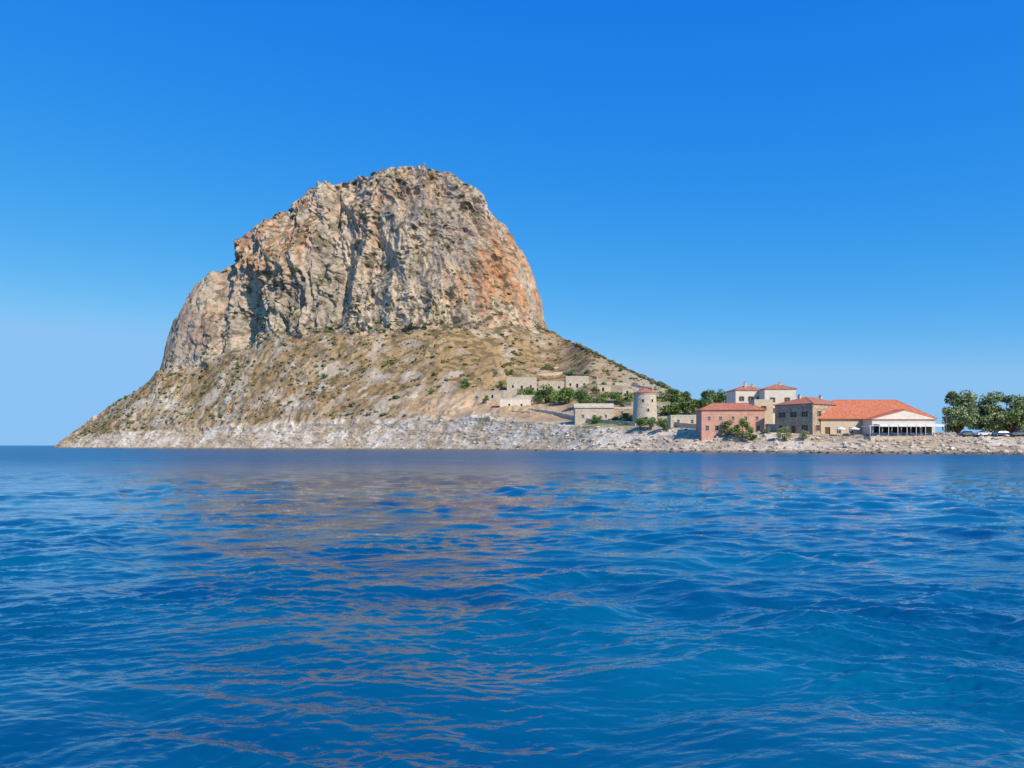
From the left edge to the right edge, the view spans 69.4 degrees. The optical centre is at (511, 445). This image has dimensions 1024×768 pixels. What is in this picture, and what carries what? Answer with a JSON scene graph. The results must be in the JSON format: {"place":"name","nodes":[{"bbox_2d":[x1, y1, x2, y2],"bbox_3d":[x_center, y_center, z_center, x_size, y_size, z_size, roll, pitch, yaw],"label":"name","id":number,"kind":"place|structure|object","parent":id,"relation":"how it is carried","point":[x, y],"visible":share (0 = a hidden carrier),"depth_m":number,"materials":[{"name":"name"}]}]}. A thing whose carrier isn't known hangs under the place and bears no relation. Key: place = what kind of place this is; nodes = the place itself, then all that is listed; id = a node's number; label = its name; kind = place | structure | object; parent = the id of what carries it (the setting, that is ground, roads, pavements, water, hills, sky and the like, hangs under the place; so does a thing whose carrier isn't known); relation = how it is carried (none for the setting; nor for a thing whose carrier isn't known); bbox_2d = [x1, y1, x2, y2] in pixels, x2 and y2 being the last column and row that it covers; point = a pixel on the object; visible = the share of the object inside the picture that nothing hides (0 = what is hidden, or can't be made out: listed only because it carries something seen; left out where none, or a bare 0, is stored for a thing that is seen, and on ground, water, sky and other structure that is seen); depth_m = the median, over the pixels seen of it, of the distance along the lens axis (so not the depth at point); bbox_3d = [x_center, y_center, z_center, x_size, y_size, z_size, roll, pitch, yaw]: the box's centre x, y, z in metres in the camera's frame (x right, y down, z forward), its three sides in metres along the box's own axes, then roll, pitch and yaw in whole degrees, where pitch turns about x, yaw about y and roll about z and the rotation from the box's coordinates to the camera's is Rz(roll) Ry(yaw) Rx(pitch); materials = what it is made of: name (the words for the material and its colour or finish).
{"place":"outdoors","nodes":[
{"label":"outdoors","id":0,"kind":"place"},
{"bbox_2d":[0,445,1023,767],"bbox_3d":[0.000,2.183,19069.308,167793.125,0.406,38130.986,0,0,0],"label":"sea","id":1,"kind":"structure","parent":0,"point":[338,609],"depth_m":9.90,"materials":[{"name":"liquid"}]},
{"bbox_2d":[0,0,1023,444],"label":"sky","id":2,"kind":"structure","parent":0,"point":[825,198],"materials":[{"name":"blue"}]},
{"bbox_2d":[53,163,1023,453],"bbox_3d":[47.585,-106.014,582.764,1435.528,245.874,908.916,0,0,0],"label":"rocky island terrain","id":3,"kind":"structure","parent":0,"point":[401,225],"depth_m":563.34,"materials":[{"name":"beige stone"}]},
{"bbox_2d":[72,269,682,439],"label":"hillside shrubs","id":4,"kind":"object","parent":3,"relation":"on","point":[660,384],"visible":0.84,"depth_m":538.35,"materials":[{"name":"green plant"}]},
{"bbox_2d":[460,380,471,388],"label":"mastic bush","id":5,"kind":"object","parent":3,"relation":"on","point":[463,383],"visible":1,"depth_m":432.17,"materials":[{"name":"green plant"}]},
{"bbox_2d":[487,393,500,401],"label":"ruined stone hut","id":6,"kind":"object","parent":3,"relation":"on","point":[494,396],"visible":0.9,"depth_m":406.32,"materials":[{"name":"beige stone"}]},
{"bbox_2d":[485,410,530,413],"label":"dry stone wall","id":7,"kind":"structure","parent":3,"relation":"on","point":[522,412],"depth_m":361.82,"materials":[{"name":"beige stone"}]},
{"bbox_2d":[504,369,513,374],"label":"mastic bush","id":8,"kind":"object","parent":3,"relation":"on","point":[511,371],"visible":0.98,"depth_m":451.56,"materials":[{"name":"green plant"}]},
{"bbox_2d":[500,399,530,406],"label":"walls","id":9,"kind":"structure","parent":3,"relation":"on","point":[511,402],"depth_m":377.72,"materials":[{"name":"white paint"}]},
{"bbox_2d":[500,398,530,398],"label":"roof","id":10,"kind":"structure","parent":9,"relation":"on","point":[515,398],"depth_m":377.68,"materials":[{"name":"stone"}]},
{"bbox_2d":[507,378,536,390],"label":"walls","id":11,"kind":"structure","parent":3,"relation":"on","point":[517,383],"depth_m":420.22,"materials":[{"name":"stone"}]},
{"bbox_2d":[507,377,536,377],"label":"roof","id":12,"kind":"structure","parent":11,"relation":"on","point":[521,377],"depth_m":420.18,"materials":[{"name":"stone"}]},
{"bbox_2d":[517,396,540,403],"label":"walls","id":13,"kind":"structure","parent":3,"relation":"on","point":[532,399],"depth_m":383.18,"materials":[{"name":"stone"}]},
{"bbox_2d":[523,386,536,394],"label":"carob tree","id":14,"kind":"object","parent":3,"relation":"on","point":[529,391],"visible":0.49,"depth_m":391.81,"materials":[{"name":"green plant"}]},
{"bbox_2d":[478,390,588,396],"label":"dry stone wall","id":15,"kind":"structure","parent":3,"relation":"on","point":[506,393],"depth_m":413.45,"materials":[{"name":"beige stone"}]},
{"bbox_2d":[534,384,558,402],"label":"carob tree","id":16,"kind":"object","parent":3,"relation":"on","point":[541,394],"visible":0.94,"depth_m":379.05,"materials":[{"name":"green plant"}]},
{"bbox_2d":[542,364,554,370],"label":"mastic bush","id":17,"kind":"object","parent":3,"relation":"on","point":[551,368],"visible":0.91,"depth_m":476.13,"materials":[{"name":"green plant"}]},
{"bbox_2d":[538,382,563,391],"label":"walls","id":18,"kind":"structure","parent":3,"relation":"on","point":[555,385],"depth_m":420.14,"materials":[{"name":"stone"}]},
{"bbox_2d":[549,387,575,404],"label":"carob tree","id":19,"kind":"object","parent":3,"relation":"on","point":[566,394],"visible":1,"depth_m":365.67,"materials":[{"name":"green plant"}]},
{"bbox_2d":[537,371,597,378],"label":"dry stone wall","id":20,"kind":"structure","parent":3,"relation":"on","point":[554,373],"depth_m":462.25,"materials":[{"name":"beige stone"}]},
{"bbox_2d":[565,377,588,389],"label":"walls","id":21,"kind":"structure","parent":3,"relation":"on","point":[574,381],"depth_m":404.59,"materials":[{"name":"stone"}]},
{"bbox_2d":[529,408,635,425],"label":"dry stone wall","id":22,"kind":"structure","parent":3,"relation":"on","point":[563,415],"depth_m":305.16,"materials":[{"name":"grey stone"}]},
{"bbox_2d":[571,389,593,402],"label":"carob tree","id":23,"kind":"object","parent":3,"relation":"on","point":[582,397],"visible":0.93,"depth_m":343.91,"materials":[{"name":"green plant"}]},
{"bbox_2d":[573,403,614,424],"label":"stone cottage","id":24,"kind":"structure","parent":3,"relation":"on","point":[583,412],"depth_m":306.08,"materials":[{"name":"beige stone"}]},
{"bbox_2d":[590,385,599,393],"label":"mastic bush","id":25,"kind":"object","parent":3,"relation":"on","point":[593,389],"visible":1,"depth_m":371.54,"materials":[{"name":"green plant"}]},
{"bbox_2d":[591,416,601,422],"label":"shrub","id":26,"kind":"object","parent":3,"relation":"on","point":[596,418],"visible":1,"depth_m":298.23,"materials":[{"name":"green plant"}]},
{"bbox_2d":[591,392,609,402],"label":"carob tree","id":27,"kind":"object","parent":3,"relation":"on","point":[600,399],"visible":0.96,"depth_m":342.54,"materials":[{"name":"green plant"}]},
{"bbox_2d":[597,385,610,391],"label":"ruined stone hut","id":28,"kind":"object","parent":3,"relation":"on","point":[604,388],"visible":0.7,"depth_m":377.49,"materials":[{"name":"beige stone"}]},
{"bbox_2d":[608,391,625,403],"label":"carob tree","id":29,"kind":"object","parent":3,"relation":"on","point":[617,396],"visible":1,"depth_m":342.01,"materials":[{"name":"green plant"}]},
{"bbox_2d":[614,407,632,416],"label":"stone cottage","id":30,"kind":"structure","parent":3,"relation":"on","point":[618,411],"depth_m":307.56,"materials":[{"name":"beige stone"}]},
{"bbox_2d":[597,381,652,390],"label":"dry stone wall","id":31,"kind":"structure","parent":3,"relation":"on","point":[626,384],"depth_m":394.88,"materials":[{"name":"beige stone"}]},
{"bbox_2d":[622,413,632,420],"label":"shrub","id":32,"kind":"object","parent":3,"relation":"on","point":[626,416],"visible":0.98,"depth_m":294.48,"materials":[{"name":"green plant"}]},
{"bbox_2d":[622,392,633,402],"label":"carob tree","id":33,"kind":"object","parent":3,"relation":"on","point":[630,396],"visible":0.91,"depth_m":343.62,"materials":[{"name":"green plant"}]},
{"bbox_2d":[622,388,633,394],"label":"ruined stone hut","id":34,"kind":"object","parent":3,"relation":"on","point":[627,390],"visible":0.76,"depth_m":368.50,"materials":[{"name":"beige stone"}]},
{"bbox_2d":[592,399,670,406],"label":"dry stone wall","id":35,"kind":"structure","parent":3,"relation":"on","point":[631,404],"depth_m":339.07,"materials":[{"name":"beige stone"}]},
{"bbox_2d":[634,417,646,429],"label":"seaside shrub","id":36,"kind":"object","parent":3,"relation":"on","point":[641,420],"visible":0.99,"depth_m":267.20,"materials":[{"name":"green plant"}]},
{"bbox_2d":[262,419,1023,453],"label":"beach boulders","id":37,"kind":"object","parent":3,"relation":"on","point":[874,447],"visible":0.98,"depth_m":214.06,"materials":[{"name":"beige stone"}]},
{"bbox_2d":[633,388,656,421],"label":"round stone tower","id":38,"kind":"structure","parent":3,"relation":"on","point":[645,403],"depth_m":285.48,"materials":[{"name":"stone"}]},
{"bbox_2d":[641,399,653,419],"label":"windows","id":39,"kind":"structure","parent":38,"relation":"in","point":[642,400],"depth_m":284.67,"materials":[{"name":"stone"}]},
{"bbox_2d":[644,417,655,429],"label":"seaside shrub","id":40,"kind":"object","parent":3,"relation":"on","point":[650,421],"visible":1,"depth_m":263.23,"materials":[{"name":"green plant"}]},
{"bbox_2d":[658,418,670,430],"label":"seaside shrub","id":41,"kind":"object","parent":3,"relation":"on","point":[662,422],"visible":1,"depth_m":257.83,"materials":[{"name":"green plant"}]},
{"bbox_2d":[657,393,681,413],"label":"olive tree","id":42,"kind":"object","parent":3,"relation":"on","point":[673,408],"visible":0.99,"depth_m":304.06,"materials":[{"name":"green plant"}]},
{"bbox_2d":[665,388,678,395],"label":"olive tree","id":43,"kind":"object","parent":3,"relation":"on","point":[672,392],"visible":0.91,"depth_m":355.76,"materials":[{"name":"green plant"}]},
{"bbox_2d":[664,422,695,428],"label":"dry stone wall","id":44,"kind":"structure","parent":3,"relation":"on","point":[687,425],"depth_m":262.43,"materials":[{"name":"grey stone"}]},
{"bbox_2d":[667,415,695,426],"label":"stone cottage","id":45,"kind":"structure","parent":3,"relation":"on","point":[689,419],"depth_m":266.33,"materials":[{"name":"beige stone"}]},
{"bbox_2d":[680,391,691,401],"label":"olive tree","id":46,"kind":"object","parent":3,"relation":"on","point":[686,394],"visible":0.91,"depth_m":350.12,"materials":[{"name":"green plant"}]},
{"bbox_2d":[678,397,696,414],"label":"olive tree","id":47,"kind":"object","parent":3,"relation":"on","point":[685,406],"visible":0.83,"depth_m":306.05,"materials":[{"name":"green plant"}]},
{"bbox_2d":[690,398,708,410],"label":"olive tree","id":48,"kind":"object","parent":3,"relation":"on","point":[699,403],"visible":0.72,"depth_m":307.43,"materials":[{"name":"green plant"}]},
{"bbox_2d":[700,389,717,403],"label":"olive tree","id":49,"kind":"object","parent":3,"relation":"on","point":[709,395],"visible":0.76,"depth_m":334.18,"materials":[{"name":"green plant"}]},
{"bbox_2d":[713,389,726,402],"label":"olive tree","id":50,"kind":"object","parent":3,"relation":"on","point":[722,398],"visible":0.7,"depth_m":336.85,"materials":[{"name":"green plant"}]},
{"bbox_2d":[720,420,733,434],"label":"seaside shrub","id":51,"kind":"object","parent":3,"relation":"on","point":[727,430],"visible":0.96,"depth_m":236.73,"materials":[{"name":"green plant"}]},
{"bbox_2d":[696,410,764,439],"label":"walls","id":52,"kind":"structure","parent":3,"relation":"on","point":[702,421],"depth_m":239.23,"materials":[{"name":"pink paint"}]},
{"bbox_2d":[695,403,765,411],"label":"roof","id":53,"kind":"structure","parent":52,"relation":"on","point":[729,406],"depth_m":240.66,"materials":[{"name":"tile"}]},
{"bbox_2d":[705,416,759,433],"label":"windows","id":54,"kind":"structure","parent":52,"relation":"attached to","point":[720,418],"depth_m":239.26,"materials":[{"name":"black glass"}]},
{"bbox_2d":[732,418,749,437],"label":"seaside shrub","id":55,"kind":"object","parent":3,"relation":"on","point":[742,424],"visible":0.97,"depth_m":232.13,"materials":[{"name":"green plant"}]},
{"bbox_2d":[726,381,759,402],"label":"cream tower mansion","id":56,"kind":"structure","parent":3,"relation":"on","point":[745,393],"depth_m":264.48,"materials":[{"name":"white paint"}]},
{"bbox_2d":[739,396,758,400],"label":"windows","id":57,"kind":"structure","parent":56,"relation":"in","point":[741,398],"depth_m":264.37,"materials":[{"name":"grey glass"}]},
{"bbox_2d":[744,426,756,440],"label":"seaside shrub","id":58,"kind":"object","parent":3,"relation":"on","point":[750,430],"visible":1,"depth_m":228.25,"materials":[{"name":"green plant"}]},
{"bbox_2d":[749,401,772,423],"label":"walls","id":59,"kind":"structure","parent":3,"relation":"on","point":[769,414],"depth_m":250.00,"materials":[{"name":"beige paint"}]},
{"bbox_2d":[749,399,772,401],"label":"roof","id":60,"kind":"structure","parent":59,"relation":"on","point":[761,400],"depth_m":249.96,"materials":[{"name":"stone"}]},
{"bbox_2d":[761,427,770,433],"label":"seaside shrub","id":61,"kind":"object","parent":3,"relation":"on","point":[767,429],"visible":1,"depth_m":230.06,"materials":[{"name":"green plant"}]},
{"bbox_2d":[765,424,774,431],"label":"garden wall","id":62,"kind":"structure","parent":3,"relation":"on","point":[772,426],"depth_m":239.31,"materials":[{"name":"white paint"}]},
{"bbox_2d":[759,389,795,423],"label":"walls","id":63,"kind":"structure","parent":3,"relation":"on","point":[779,395],"depth_m":256.44,"materials":[{"name":"white paint"}]},
{"bbox_2d":[758,384,796,390],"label":"roof","id":64,"kind":"structure","parent":63,"relation":"on","point":[776,386],"depth_m":257.67,"materials":[{"name":"tile"}]},
{"bbox_2d":[770,397,789,412],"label":"windows","id":65,"kind":"structure","parent":63,"relation":"attached to","point":[786,398],"depth_m":256.43,"materials":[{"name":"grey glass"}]},
{"bbox_2d":[775,426,792,440],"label":"seaside shrub","id":66,"kind":"object","parent":3,"relation":"on","point":[781,430],"visible":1,"depth_m":221.80,"materials":[{"name":"green plant"}]},
{"bbox_2d":[799,430,808,439],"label":"seaside shrub","id":67,"kind":"object","parent":3,"relation":"on","point":[804,436],"visible":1,"depth_m":219.64,"materials":[{"name":"green plant"}]},
{"bbox_2d":[775,404,833,434],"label":"walls","id":68,"kind":"structure","parent":3,"relation":"on","point":[812,420],"depth_m":226.56,"materials":[{"name":"stone"}]},
{"bbox_2d":[779,410,820,432],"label":"windows","id":69,"kind":"structure","parent":68,"relation":"attached to","point":[792,414],"depth_m":227.89,"materials":[{"name":"black glass"}]},
{"bbox_2d":[773,397,837,405],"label":"roof","id":70,"kind":"structure","parent":68,"relation":"on","point":[808,400],"depth_m":229.59,"materials":[{"name":"tile"}]},
{"bbox_2d":[835,427,845,435],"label":"parasol","id":71,"kind":"object","parent":3,"relation":"on","point":[840,428],"visible":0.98,"depth_m":219.64,"materials":[{"name":"white fabric"}]},
{"bbox_2d":[819,400,936,434],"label":"tavern","id":72,"kind":"structure","parent":3,"relation":"on","point":[847,415],"depth_m":226.86,"materials":[{"name":"tile"}]},
{"bbox_2d":[825,427,853,433],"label":"windows","id":73,"kind":"structure","parent":72,"relation":"in","point":[827,429],"depth_m":225.25,"materials":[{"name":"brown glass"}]},
{"bbox_2d":[861,409,935,434],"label":"tavern front wing","id":74,"kind":"structure","parent":72,"relation":"attached to","point":[900,416],"depth_m":218.50,"materials":[{"name":"white paint"}]},
{"bbox_2d":[874,424,931,434],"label":"windows","id":75,"kind":"structure","parent":74,"relation":"in","point":[896,430],"depth_m":218.74,"materials":[{"name":"black glass"}]},
{"bbox_2d":[861,423,944,440],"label":"tavern terrace","id":76,"kind":"structure","parent":3,"relation":"on","point":[875,437],"depth_m":212.29,"materials":[{"name":"stone"}]},
{"bbox_2d":[793,435,1023,438],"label":"quay wall","id":77,"kind":"structure","parent":3,"relation":"on","point":[862,437],"depth_m":211.14,"materials":[{"name":"stone"}]},
{"bbox_2d":[941,390,979,434],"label":"tamarisk tree","id":78,"kind":"object","parent":3,"relation":"on","point":[959,418],"visible":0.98,"depth_m":223.32,"materials":[{"name":"green plant"}]},
{"bbox_2d":[958,431,973,435],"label":"parked car","id":79,"kind":"object","parent":3,"relation":"on","point":[966,433],"visible":1,"depth_m":209.12,"materials":[{"name":"blue paint"}]},
{"bbox_2d":[974,431,991,435],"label":"parked car","id":80,"kind":"object","parent":3,"relation":"on","point":[981,433],"visible":1,"depth_m":207.98,"materials":[{"name":"white paint"}]},
{"bbox_2d":[965,391,1006,432],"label":"tamarisk tree","id":81,"kind":"object","parent":3,"relation":"on","point":[988,411],"visible":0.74,"depth_m":231.03,"materials":[{"name":"green plant"}]},
{"bbox_2d":[992,431,1009,435],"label":"parked car","id":82,"kind":"object","parent":3,"relation":"on","point":[997,433],"visible":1,"depth_m":206.75,"materials":[{"name":"white paint"}]},
{"bbox_2d":[988,394,1023,432],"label":"tamarisk tree","id":83,"kind":"object","parent":3,"relation":"on","point":[1012,418],"visible":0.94,"depth_m":227.37,"materials":[{"name":"green plant"}]},
{"bbox_2d":[1010,431,1023,435],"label":"parked car","id":84,"kind":"object","parent":3,"relation":"on","point":[1015,433],"visible":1,"depth_m":205.64,"materials":[{"name":"grey paint"}]}
]}

